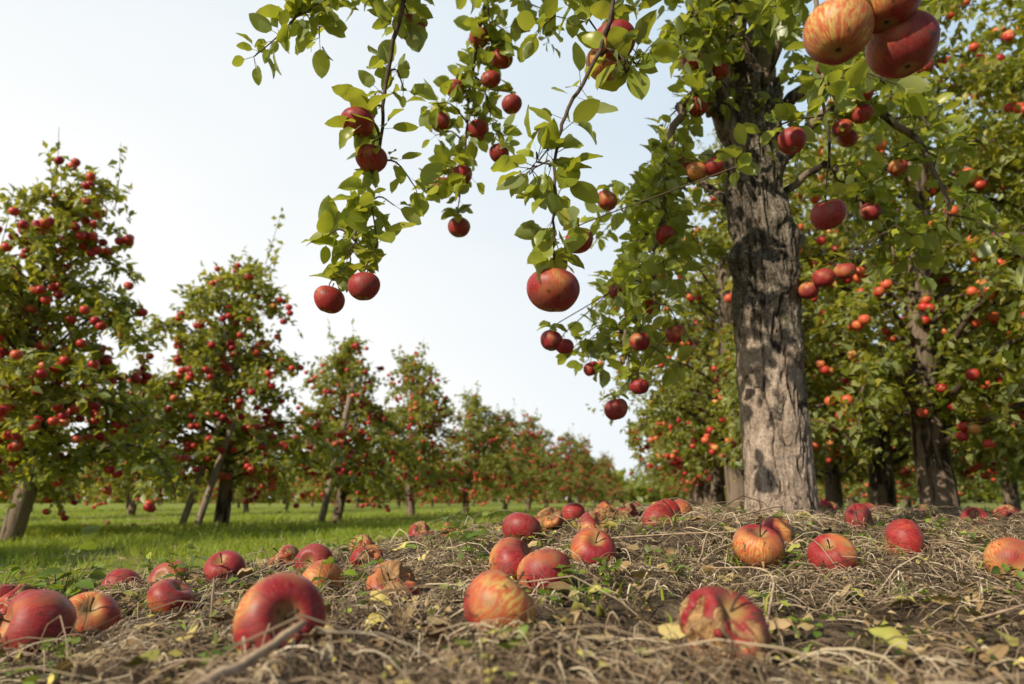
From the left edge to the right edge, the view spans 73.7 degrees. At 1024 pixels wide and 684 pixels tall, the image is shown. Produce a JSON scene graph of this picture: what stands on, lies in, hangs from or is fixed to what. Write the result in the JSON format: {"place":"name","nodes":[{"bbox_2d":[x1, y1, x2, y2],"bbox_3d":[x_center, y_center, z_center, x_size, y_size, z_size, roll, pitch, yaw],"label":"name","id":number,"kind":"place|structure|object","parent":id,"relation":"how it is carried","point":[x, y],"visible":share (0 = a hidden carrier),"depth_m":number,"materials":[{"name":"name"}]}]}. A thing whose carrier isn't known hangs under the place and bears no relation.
{"place":"outdoors","nodes":[
{"label":"outdoors","id":0,"kind":"place"},
{"bbox_2d":[0,504,994,662],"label":"grass","id":1,"kind":"structure","parent":0,"point":[130,536],"depth_m":4.94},
{"bbox_2d":[0,0,1022,499],"label":"sky","id":2,"kind":"structure","parent":0,"point":[213,154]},
{"bbox_2d":[0,500,1023,683],"bbox_3d":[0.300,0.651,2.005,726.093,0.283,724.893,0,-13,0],"label":"ground","id":3,"kind":"structure","parent":0,"point":[838,633],"depth_m":0.87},
{"bbox_2d":[0,583,17,597],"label":"fallen apple","id":4,"kind":"object","parent":3,"relation":"on","point":[4,591],"visible":0.25,"depth_m":1.14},
{"bbox_2d":[0,564,20,584],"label":"weed plant","id":5,"kind":"object","parent":3,"relation":"on","point":[14,569],"visible":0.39,"depth_m":1.37,"materials":[{"name":"green plant"}]},
{"bbox_2d":[0,583,38,616],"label":"fallen apple","id":6,"kind":"object","parent":3,"relation":"on","point":[18,589],"visible":0.16,"depth_m":1.01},
{"bbox_2d":[0,589,76,660],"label":"fallen apple","id":7,"kind":"object","parent":3,"relation":"on","point":[34,613],"visible":0.73,"depth_m":0.75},
{"bbox_2d":[4,426,77,511],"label":"apple tree","id":8,"kind":"object","parent":3,"relation":"on","point":[39,497],"depth_m":16.27,"materials":[{"name":"green plant"}]},
{"bbox_2d":[0,267,85,520],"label":"apple tree","id":9,"kind":"object","parent":3,"relation":"on","point":[52,495],"visible":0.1,"depth_m":5.98,"materials":[{"name":"green plant"}]},
{"bbox_2d":[20,526,100,597],"bbox_3d":[-0.682,0.349,1.014,0.110,0.147,0.067,2,-13,-8],"label":"weed plant","id":10,"kind":"object","parent":3,"relation":"on","point":[88,532],"visible":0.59,"depth_m":1.03,"materials":[{"name":"green plant"}]},
{"bbox_2d":[36,543,93,596],"bbox_3d":[-0.624,0.343,0.949,0.079,0.118,0.068,-9,-16,35],"label":"weed plant","id":11,"kind":"object","parent":3,"relation":"on","point":[85,583],"visible":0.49,"depth_m":0.97,"materials":[{"name":"green plant"}]},
{"bbox_2d":[33,550,106,598],"bbox_3d":[-0.709,0.391,1.088,0.096,0.122,0.087,0,-13,0],"label":"weed plant","id":12,"kind":"object","parent":3,"relation":"on","point":[95,575],"visible":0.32,"depth_m":1.09,"materials":[{"name":"green plant"}]},
{"bbox_2d":[56,546,105,579],"bbox_3d":[-0.905,0.487,1.433,0.073,0.118,0.119,-2,-13,9],"label":"weed plant","id":13,"kind":"object","parent":3,"relation":"on","point":[62,560],"visible":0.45,"depth_m":1.41,"materials":[{"name":"green plant"}]},
{"bbox_2d":[68,591,120,649],"bbox_3d":[-0.545,0.356,0.878,0.074,0.068,0.078,-2,33,-38],"label":"fallen apple","id":14,"kind":"object","parent":3,"relation":"on","point":[103,608],"visible":0.43,"depth_m":0.87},
{"bbox_2d":[0,136,203,541],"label":"apple tree","id":15,"kind":"object","parent":3,"relation":"on","point":[28,420],"visible":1,"depth_m":4.92,"materials":[{"name":"green plant"}]},
{"bbox_2d":[101,568,143,589],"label":"fallen apple","id":16,"kind":"object","parent":3,"relation":"on","point":[125,572],"visible":0.29,"depth_m":1.31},
{"bbox_2d":[94,412,166,509],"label":"apple tree","id":17,"kind":"object","parent":3,"relation":"on","point":[120,496],"visible":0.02,"depth_m":18.68,"materials":[{"name":"green plant"}]},
{"bbox_2d":[63,357,204,514],"bbox_3d":[-7.061,1.787,13.099,2.549,3.168,1.938,5,-14,-19],"label":"apple tree","id":18,"kind":"object","parent":3,"relation":"on","point":[127,480],"visible":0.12,"depth_m":12.61,"materials":[{"name":"green plant"}]},
{"bbox_2d":[147,559,189,587],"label":"fallen apple","id":19,"kind":"object","parent":3,"relation":"on","point":[158,571],"visible":0.3,"depth_m":1.23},
{"bbox_2d":[147,578,194,616],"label":"fallen apple","id":20,"kind":"object","parent":3,"relation":"on","point":[162,590],"visible":0.79,"depth_m":0.98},
{"bbox_2d":[157,541,207,583],"bbox_3d":[-0.561,0.381,1.148,0.068,0.092,0.076,-10,-17,38],"label":"weed plant","id":21,"kind":"object","parent":3,"relation":"on","point":[178,565],"visible":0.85,"depth_m":1.15,"materials":[{"name":"green plant"}]},
{"bbox_2d":[179,418,222,525],"bbox_3d":[-3.175,1.329,6.977,0.384,1.266,0.070,10,-16,-37],"label":"wooden stake","id":22,"kind":"object","parent":3,"relation":"on","point":[188,506],"visible":0.4,"depth_m":6.88,"materials":[{"name":"brown wood"}]},
{"bbox_2d":[174,465,239,504],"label":"apple tree","id":23,"kind":"object","parent":3,"relation":"on","point":[214,498],"visible":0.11,"depth_m":22.04,"materials":[{"name":"green plant"}]},
{"bbox_2d":[193,419,236,527],"bbox_3d":[-2.977,1.345,6.823,0.333,1.165,0.069,5,-14,-22],"label":"wooden stake","id":24,"kind":"object","parent":3,"relation":"on","point":[211,485],"visible":0.69,"depth_m":6.79,"materials":[{"name":"grey wood"}]},
{"bbox_2d":[78,208,356,527],"bbox_3d":[-2.951,0.332,7.451,2.403,3.444,2.452,-3,-13,13],"label":"apple tree","id":25,"kind":"object","parent":3,"relation":"on","point":[213,345],"visible":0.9,"depth_m":7.11,"materials":[{"name":"green plant"}]},
{"bbox_2d":[203,550,245,581],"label":"fallen apple","id":26,"kind":"object","parent":3,"relation":"on","point":[229,560],"visible":0.61,"depth_m":1.23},
{"bbox_2d":[197,401,298,512],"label":"apple tree","id":27,"kind":"object","parent":3,"relation":"on","point":[238,494],"visible":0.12,"depth_m":15.75,"materials":[{"name":"green plant"}]},
{"bbox_2d":[193,619,306,683],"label":"dry stick","id":28,"kind":"object","parent":3,"relation":"on","point":[244,663],"visible":0.99,"depth_m":0.48,"materials":[{"name":"brown wood"}]},
{"bbox_2d":[233,572,325,666],"bbox_3d":[-0.207,0.250,0.614,0.081,0.084,0.086,23,-38,-17],"label":"fallen apple","id":29,"kind":"object","parent":3,"relation":"on","point":[276,599],"visible":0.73,"depth_m":0.60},
{"bbox_2d":[268,544,298,571],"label":"fallen apple","id":30,"kind":"object","parent":3,"relation":"on","point":[286,553],"visible":0.62,"depth_m":1.47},
{"bbox_2d":[284,439,336,505],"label":"apple tree","id":31,"kind":"object","parent":3,"relation":"on","point":[299,482],"visible":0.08,"depth_m":18.90,"materials":[{"name":"green plant"}]},
{"bbox_2d":[295,543,332,572],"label":"fallen apple","id":32,"kind":"object","parent":3,"relation":"on","point":[312,553],"visible":0.47,"depth_m":1.37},
{"bbox_2d":[292,554,336,596],"bbox_3d":[-0.263,0.325,0.900,0.043,0.086,0.074,-5,-14,20],"label":"weed plant","id":33,"kind":"object","parent":3,"relation":"on","point":[330,560],"visible":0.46,"depth_m":0.92,"materials":[{"name":"green plant"}]},
{"bbox_2d":[302,560,344,595],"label":"fallen apple","id":34,"kind":"object","parent":3,"relation":"on","point":[311,571],"visible":0.45,"depth_m":1.06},
{"bbox_2d":[318,382,355,521],"bbox_3d":[-2.332,1.485,9.099,0.422,1.915,0.088,0,-13,0],"label":"wooden stake","id":35,"kind":"object","parent":3,"relation":"on","point":[326,498],"visible":0.63,"depth_m":9.09,"materials":[{"name":"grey wood"}]},
{"bbox_2d":[327,528,362,564],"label":"weed plant","id":36,"kind":"object","parent":3,"relation":"on","point":[347,549],"visible":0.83,"depth_m":1.44,"materials":[{"name":"green plant"}]},
{"bbox_2d":[275,319,421,519],"bbox_3d":[-2.361,1.110,10.062,1.909,3.120,2.511,-3,-13,14],"label":"apple tree","id":37,"kind":"object","parent":3,"relation":"on","point":[366,412],"visible":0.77,"depth_m":9.72,"materials":[{"name":"green plant"}]},
{"bbox_2d":[332,445,386,508],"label":"apple tree","id":38,"kind":"object","parent":3,"relation":"on","point":[357,504],"visible":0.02,"depth_m":22.43,"materials":[{"name":"green plant"}]},
{"bbox_2d":[349,533,374,551],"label":"fallen apple","id":39,"kind":"object","parent":3,"relation":"on","point":[365,538],"visible":0.35,"depth_m":1.54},
{"bbox_2d":[341,558,382,601],"bbox_3d":[-0.207,0.340,0.954,0.049,0.072,0.060,-8,-15,31],"label":"weed plant","id":40,"kind":"object","parent":3,"relation":"on","point":[349,572],"visible":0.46,"depth_m":0.96,"materials":[{"name":"green plant"}]},
{"bbox_2d":[350,542,382,571],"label":"fallen apple","id":41,"kind":"object","parent":3,"relation":"on","point":[359,551],"visible":0.57,"depth_m":1.30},
{"bbox_2d":[365,560,420,601],"bbox_3d":[-0.165,0.338,0.943,0.072,0.076,0.073,-18,-52,-9],"label":"fallen apple","id":42,"kind":"object","parent":3,"relation":"on","point":[377,577],"visible":0.52,"depth_m":0.93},
{"bbox_2d":[368,460,423,506],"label":"apple tree","id":43,"kind":"object","parent":3,"relation":"on","point":[398,500],"visible":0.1,"depth_m":25.33,"materials":[{"name":"green plant"}]},
{"bbox_2d":[334,341,481,516],"bbox_3d":[-1.790,1.482,12.262,2.604,3.392,2.469,-2,-13,8],"label":"apple tree","id":44,"kind":"object","parent":3,"relation":"on","point":[418,410],"visible":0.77,"depth_m":12.15,"materials":[{"name":"green plant"}]},
{"bbox_2d":[408,521,434,543],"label":"fallen apple","id":45,"kind":"object","parent":3,"relation":"on","point":[417,528],"visible":0.53,"depth_m":1.86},
{"bbox_2d":[417,455,456,506],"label":"apple tree","id":46,"kind":"object","parent":3,"relation":"on","point":[429,494],"visible":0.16,"depth_m":28.77,"materials":[{"name":"green plant"}]},
{"bbox_2d":[438,507,470,546],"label":"weed plant","id":47,"kind":"object","parent":3,"relation":"on","point":[454,522],"visible":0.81,"depth_m":1.50,"materials":[{"name":"green plant"}]},
{"bbox_2d":[417,381,519,513],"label":"apple tree","id":48,"kind":"object","parent":3,"relation":"on","point":[489,466],"visible":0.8,"depth_m":14.92,"materials":[{"name":"green plant"}]},
{"bbox_2d":[453,511,492,558],"bbox_3d":[-0.069,0.364,1.247,0.066,0.107,0.107,-12,-17,41],"label":"weed plant","id":49,"kind":"object","parent":3,"relation":"on","point":[469,535],"visible":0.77,"depth_m":1.25,"materials":[{"name":"green plant"}]},
{"bbox_2d":[463,570,535,639],"bbox_3d":[-0.009,0.267,0.697,0.078,0.075,0.075,49,-14,-20],"label":"fallen apple","id":50,"kind":"object","parent":3,"relation":"on","point":[494,594],"visible":0.66,"depth_m":0.67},
{"bbox_2d":[461,398,551,509],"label":"apple tree","id":51,"kind":"object","parent":3,"relation":"on","point":[520,461],"visible":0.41,"depth_m":17.71,"materials":[{"name":"green plant"}]},
{"bbox_2d":[0,496,1023,683],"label":"straw litter","id":52,"kind":"object","parent":3,"relation":"on","point":[331,647],"visible":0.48,"depth_m":0.71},
{"bbox_2d":[0,500,1023,683],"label":"fallen leaves","id":53,"kind":"object","parent":3,"relation":"on","point":[885,633],"visible":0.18,"depth_m":0.74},
{"bbox_2d":[0,456,1023,502],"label":"distant trees","id":54,"kind":"object","parent":3,"relation":"on","point":[642,495],"visible":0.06,"depth_m":57.48,"materials":[{"name":"green plant"}]},
{"bbox_2d":[0,506,1023,683],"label":"ground weeds","id":55,"kind":"object","parent":3,"relation":"on","point":[32,679],"visible":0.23,"depth_m":0.82,"materials":[{"name":"green plant"}]},
{"bbox_2d":[489,537,536,574],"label":"fallen apple","id":56,"kind":"object","parent":3,"relation":"on","point":[507,553],"visible":0.39,"depth_m":1.01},
{"bbox_2d":[502,510,540,542],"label":"fallen apple","id":57,"kind":"object","parent":3,"relation":"on","point":[517,524],"visible":0.69,"depth_m":1.38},
{"bbox_2d":[502,408,572,509],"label":"apple tree","id":58,"kind":"object","parent":3,"relation":"on","point":[532,451],"visible":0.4,"depth_m":20.89,"materials":[{"name":"green plant"}]},
{"bbox_2d":[517,546,571,594],"bbox_3d":[0.045,0.320,0.955,0.078,0.074,0.075,-13,-43,5],"label":"fallen apple","id":59,"kind":"object","parent":3,"relation":"on","point":[545,563],"visible":0.66,"depth_m":0.93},
{"bbox_2d":[516,427,582,507],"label":"apple tree","id":60,"kind":"object","parent":3,"relation":"on","point":[554,459],"visible":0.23,"depth_m":23.98,"materials":[{"name":"green plant"}]},
{"bbox_2d":[536,506,563,531],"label":"fallen apple","id":61,"kind":"object","parent":3,"relation":"on","point":[544,515],"visible":0.81,"depth_m":1.60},
{"bbox_2d":[538,423,596,503],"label":"apple tree","id":62,"kind":"object","parent":3,"relation":"on","point":[564,464],"visible":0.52,"depth_m":26.85,"materials":[{"name":"green plant"}]},
{"bbox_2d":[561,501,584,521],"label":"fallen apple","id":63,"kind":"object","parent":3,"relation":"on","point":[574,507],"visible":0.59,"depth_m":1.90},
{"bbox_2d":[556,564,590,602],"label":"weed plant","id":64,"kind":"object","parent":3,"relation":"on","point":[579,572],"visible":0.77,"depth_m":0.91,"materials":[{"name":"green plant"}]},
{"bbox_2d":[557,433,608,503],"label":"apple tree","id":65,"kind":"object","parent":3,"relation":"on","point":[591,465],"visible":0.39,"depth_m":29.87,"materials":[{"name":"green plant"}]},
{"bbox_2d":[564,445,606,505],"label":"apple tree","id":66,"kind":"object","parent":3,"relation":"on","point":[599,483],"visible":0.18,"depth_m":32.72,"materials":[{"name":"green plant"}]},
{"bbox_2d":[570,528,616,571],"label":"fallen apple","id":67,"kind":"object","parent":3,"relation":"on","point":[590,543],"visible":0.65,"depth_m":1.13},
{"bbox_2d":[577,511,611,536],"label":"fallen apple","id":68,"kind":"object","parent":3,"relation":"on","point":[589,519],"visible":0.35,"depth_m":1.49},
{"bbox_2d":[585,466,612,505],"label":"apple tree","id":69,"kind":"object","parent":3,"relation":"on","point":[602,488],"visible":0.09,"depth_m":35.59,"materials":[{"name":"green plant"}]},
{"bbox_2d":[591,557,621,594],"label":"weed plant","id":70,"kind":"object","parent":3,"relation":"on","point":[618,562],"visible":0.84,"depth_m":0.92,"materials":[{"name":"green plant"}]},
{"bbox_2d":[594,500,618,521],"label":"fallen apple","id":71,"kind":"object","parent":3,"relation":"on","point":[605,507],"visible":0.54,"depth_m":1.87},
{"bbox_2d":[595,451,619,504],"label":"apple tree","id":72,"kind":"object","parent":3,"relation":"on","point":[605,465],"visible":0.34,"depth_m":38.66,"materials":[{"name":"green plant"}]},
{"bbox_2d":[600,450,631,504],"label":"apple tree","id":73,"kind":"object","parent":3,"relation":"on","point":[619,493],"visible":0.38,"depth_m":41.33,"materials":[{"name":"green plant"}]},
{"bbox_2d":[617,502,637,520],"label":"fallen apple","id":74,"kind":"object","parent":3,"relation":"on","point":[629,509],"visible":0.5,"depth_m":2.01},
{"bbox_2d":[232,0,1023,515],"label":"apple tree","id":75,"kind":"object","parent":3,"relation":"on","point":[722,56],"visible":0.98,"depth_m":2.21,"materials":[{"name":"green plant"}]},
{"bbox_2d":[532,531,735,551],"bbox_3d":[0.198,0.369,1.246,0.503,0.049,0.047,1,-13,-5],"label":"dry stick","id":76,"kind":"object","parent":3,"relation":"on","point":[646,535],"visible":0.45,"depth_m":1.27,"materials":[{"name":"brown wood"}]},
{"bbox_2d":[642,504,675,525],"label":"fallen apple","id":77,"kind":"object","parent":3,"relation":"on","point":[652,510],"visible":0.56,"depth_m":1.65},
{"bbox_2d":[656,499,680,516],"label":"fallen apple","id":78,"kind":"object","parent":3,"relation":"on","point":[672,504],"visible":0.25,"depth_m":1.83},
{"bbox_2d":[639,363,704,502],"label":"apple tree","id":79,"kind":"object","parent":3,"relation":"on","point":[696,479],"visible":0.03,"depth_m":13.96,"materials":[{"name":"green plant"}]},
{"bbox_2d":[641,404,703,501],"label":"apple tree","id":80,"kind":"object","parent":3,"relation":"on","point":[695,494],"visible":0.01,"depth_m":16.85,"materials":[{"name":"green plant"}]},
{"bbox_2d":[657,549,690,581],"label":"weed plant","id":81,"kind":"object","parent":3,"relation":"on","point":[676,567],"visible":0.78,"depth_m":1.05,"materials":[{"name":"green plant"}]},
{"bbox_2d":[626,319,723,502],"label":"apple tree","id":82,"kind":"object","parent":3,"relation":"on","point":[652,465],"visible":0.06,"depth_m":11.15,"materials":[{"name":"green plant"}]},
{"bbox_2d":[674,499,691,518],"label":"fallen apple","id":83,"kind":"object","parent":3,"relation":"on","point":[683,505],"visible":0.3,"depth_m":1.97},
{"bbox_2d":[679,586,770,669],"bbox_3d":[0.193,0.255,0.615,0.076,0.075,0.082,17,14,-4],"label":"fallen apple","id":84,"kind":"object","parent":3,"relation":"on","point":[736,616],"visible":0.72,"depth_m":0.60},
{"bbox_2d":[620,269,832,504],"bbox_3d":[2.560,0.351,8.467,2.385,3.418,2.434,-4,-14,16],"label":"apple tree","id":85,"kind":"object","parent":3,"relation":"on","point":[716,478],"visible":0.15,"depth_m":8.15,"materials":[{"name":"green plant"}]},
{"bbox_2d":[585,128,888,506],"bbox_3d":[1.914,-0.266,5.584,2.535,3.288,2.311,7,-15,-27],"label":"apple tree","id":86,"kind":"object","parent":3,"relation":"on","point":[723,426],"visible":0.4,"depth_m":5.34,"materials":[{"name":"green plant"}]},
{"bbox_2d":[697,506,783,562],"bbox_3d":[0.453,0.380,1.393,0.067,0.085,0.657,-8,-15,32],"label":"dry stick","id":87,"kind":"object","parent":3,"relation":"on","point":[700,557],"visible":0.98,"depth_m":1.43,"materials":[{"name":"brown wood"}]},
{"bbox_2d":[707,566,774,623],"bbox_3d":[0.315,0.323,0.899,0.053,0.044,0.302,-1,-13,4],"label":"dry stick","id":88,"kind":"object","parent":3,"relation":"on","point":[772,593],"visible":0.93,"depth_m":0.88,"materials":[{"name":"brown wood"}]},
{"bbox_2d":[732,522,784,567],"bbox_3d":[0.415,0.341,1.149,0.085,0.085,0.082,11,29,27],"label":"fallen apple","id":89,"kind":"object","parent":3,"relation":"on","point":[756,544],"visible":0.91,"depth_m":1.12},
{"bbox_2d":[762,516,794,549],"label":"fallen apple","id":90,"kind":"object","parent":3,"relation":"on","point":[782,527],"visible":0.38,"depth_m":1.31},
{"bbox_2d":[724,235,914,507],"bbox_3d":[4.431,0.384,10.021,3.084,4.388,3.383,-3,-13,14],"label":"apple tree","id":91,"kind":"object","parent":3,"relation":"on","point":[833,478],"visible":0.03,"depth_m":9.68,"materials":[{"name":"green plant"}]},
{"bbox_2d":[807,533,857,578],"bbox_3d":[0.506,0.335,1.080,0.074,0.074,0.071,-11,26,36],"label":"fallen apple","id":92,"kind":"object","parent":3,"relation":"on","point":[836,547],"visible":0.69,"depth_m":1.06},
{"bbox_2d":[817,467,867,504],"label":"apple tree","id":93,"kind":"object","parent":3,"relation":"on","point":[851,498],"visible":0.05,"depth_m":24.17,"materials":[{"name":"green plant"}]},
{"bbox_2d":[691,0,1023,511],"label":"apple tree","id":94,"kind":"object","parent":3,"relation":"on","point":[932,361],"visible":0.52,"depth_m":4.84,"materials":[{"name":"green plant"}]},
{"bbox_2d":[844,503,875,528],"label":"fallen apple","id":95,"kind":"object","parent":3,"relation":"on","point":[860,511],"visible":0.69,"depth_m":1.67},
{"bbox_2d":[810,303,912,489],"bbox_3d":[5.331,0.917,12.735,2.757,4.590,3.341,-1,-13,5],"label":"apple tree","id":96,"kind":"object","parent":3,"relation":"on","point":[865,475],"visible":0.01,"depth_m":11.19,"materials":[{"name":"green plant"}]},
{"bbox_2d":[710,118,1023,510],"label":"apple tree","id":97,"kind":"object","parent":3,"relation":"on","point":[882,489],"visible":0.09,"depth_m":7.22,"materials":[{"name":"green plant"}]},
{"bbox_2d":[844,462,918,504],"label":"apple tree","id":98,"kind":"object","parent":3,"relation":"on","point":[861,488],"visible":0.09,"depth_m":21.30,"materials":[{"name":"green plant"}]},
{"bbox_2d":[884,518,930,557],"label":"fallen apple","id":99,"kind":"object","parent":3,"relation":"on","point":[904,533],"visible":0.76,"depth_m":1.18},
{"bbox_2d":[860,416,968,508],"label":"apple tree","id":100,"kind":"object","parent":3,"relation":"on","point":[908,503],"visible":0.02,"depth_m":18.46,"materials":[{"name":"green plant"}]},
{"bbox_2d":[923,507,950,537],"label":"weed plant","id":101,"kind":"object","parent":3,"relation":"on","point":[926,520],"visible":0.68,"depth_m":1.45,"materials":[{"name":"green plant"}]},
{"bbox_2d":[851,0,1023,471],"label":"apple tree","id":102,"kind":"object","parent":3,"relation":"on","point":[1012,67],"visible":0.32,"depth_m":5.08,"materials":[{"name":"green plant"}]},
{"bbox_2d":[893,418,1001,498],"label":"apple tree","id":103,"kind":"object","parent":3,"relation":"on","point":[913,487],"visible":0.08,"depth_m":15.71,"materials":[{"name":"green plant"}]},
{"bbox_2d":[893,94,1023,475],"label":"apple tree","id":104,"kind":"object","parent":3,"relation":"on","point":[963,462],"visible":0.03,"depth_m":7.91,"materials":[{"name":"green plant"}]},
{"bbox_2d":[895,270,1023,509],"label":"apple tree","id":105,"kind":"object","parent":3,"relation":"on","point":[1010,495],"visible":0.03,"depth_m":12.14,"materials":[{"name":"green plant"}]},
{"bbox_2d":[905,197,1023,486],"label":"apple tree","id":106,"kind":"object","parent":3,"relation":"on","point":[1013,476],"visible":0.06,"depth_m":10.00,"materials":[{"name":"green plant"}]},
{"bbox_2d":[960,507,988,524],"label":"fallen apple","id":107,"kind":"object","parent":3,"relation":"on","point":[971,512],"visible":0.52,"depth_m":1.91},
{"bbox_2d":[966,604,1023,621],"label":"dry stick","id":108,"kind":"object","parent":3,"relation":"on","point":[1002,611],"visible":0.99,"depth_m":0.76,"materials":[{"name":"brown wood"}]},
{"bbox_2d":[983,537,1023,578],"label":"fallen apple","id":109,"kind":"object","parent":3,"relation":"on","point":[1007,551],"visible":0.72,"depth_m":1.06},
{"bbox_2d":[991,503,1018,520],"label":"fallen apple","id":110,"kind":"object","parent":3,"relation":"on","point":[997,510],"visible":0.52,"depth_m":2.02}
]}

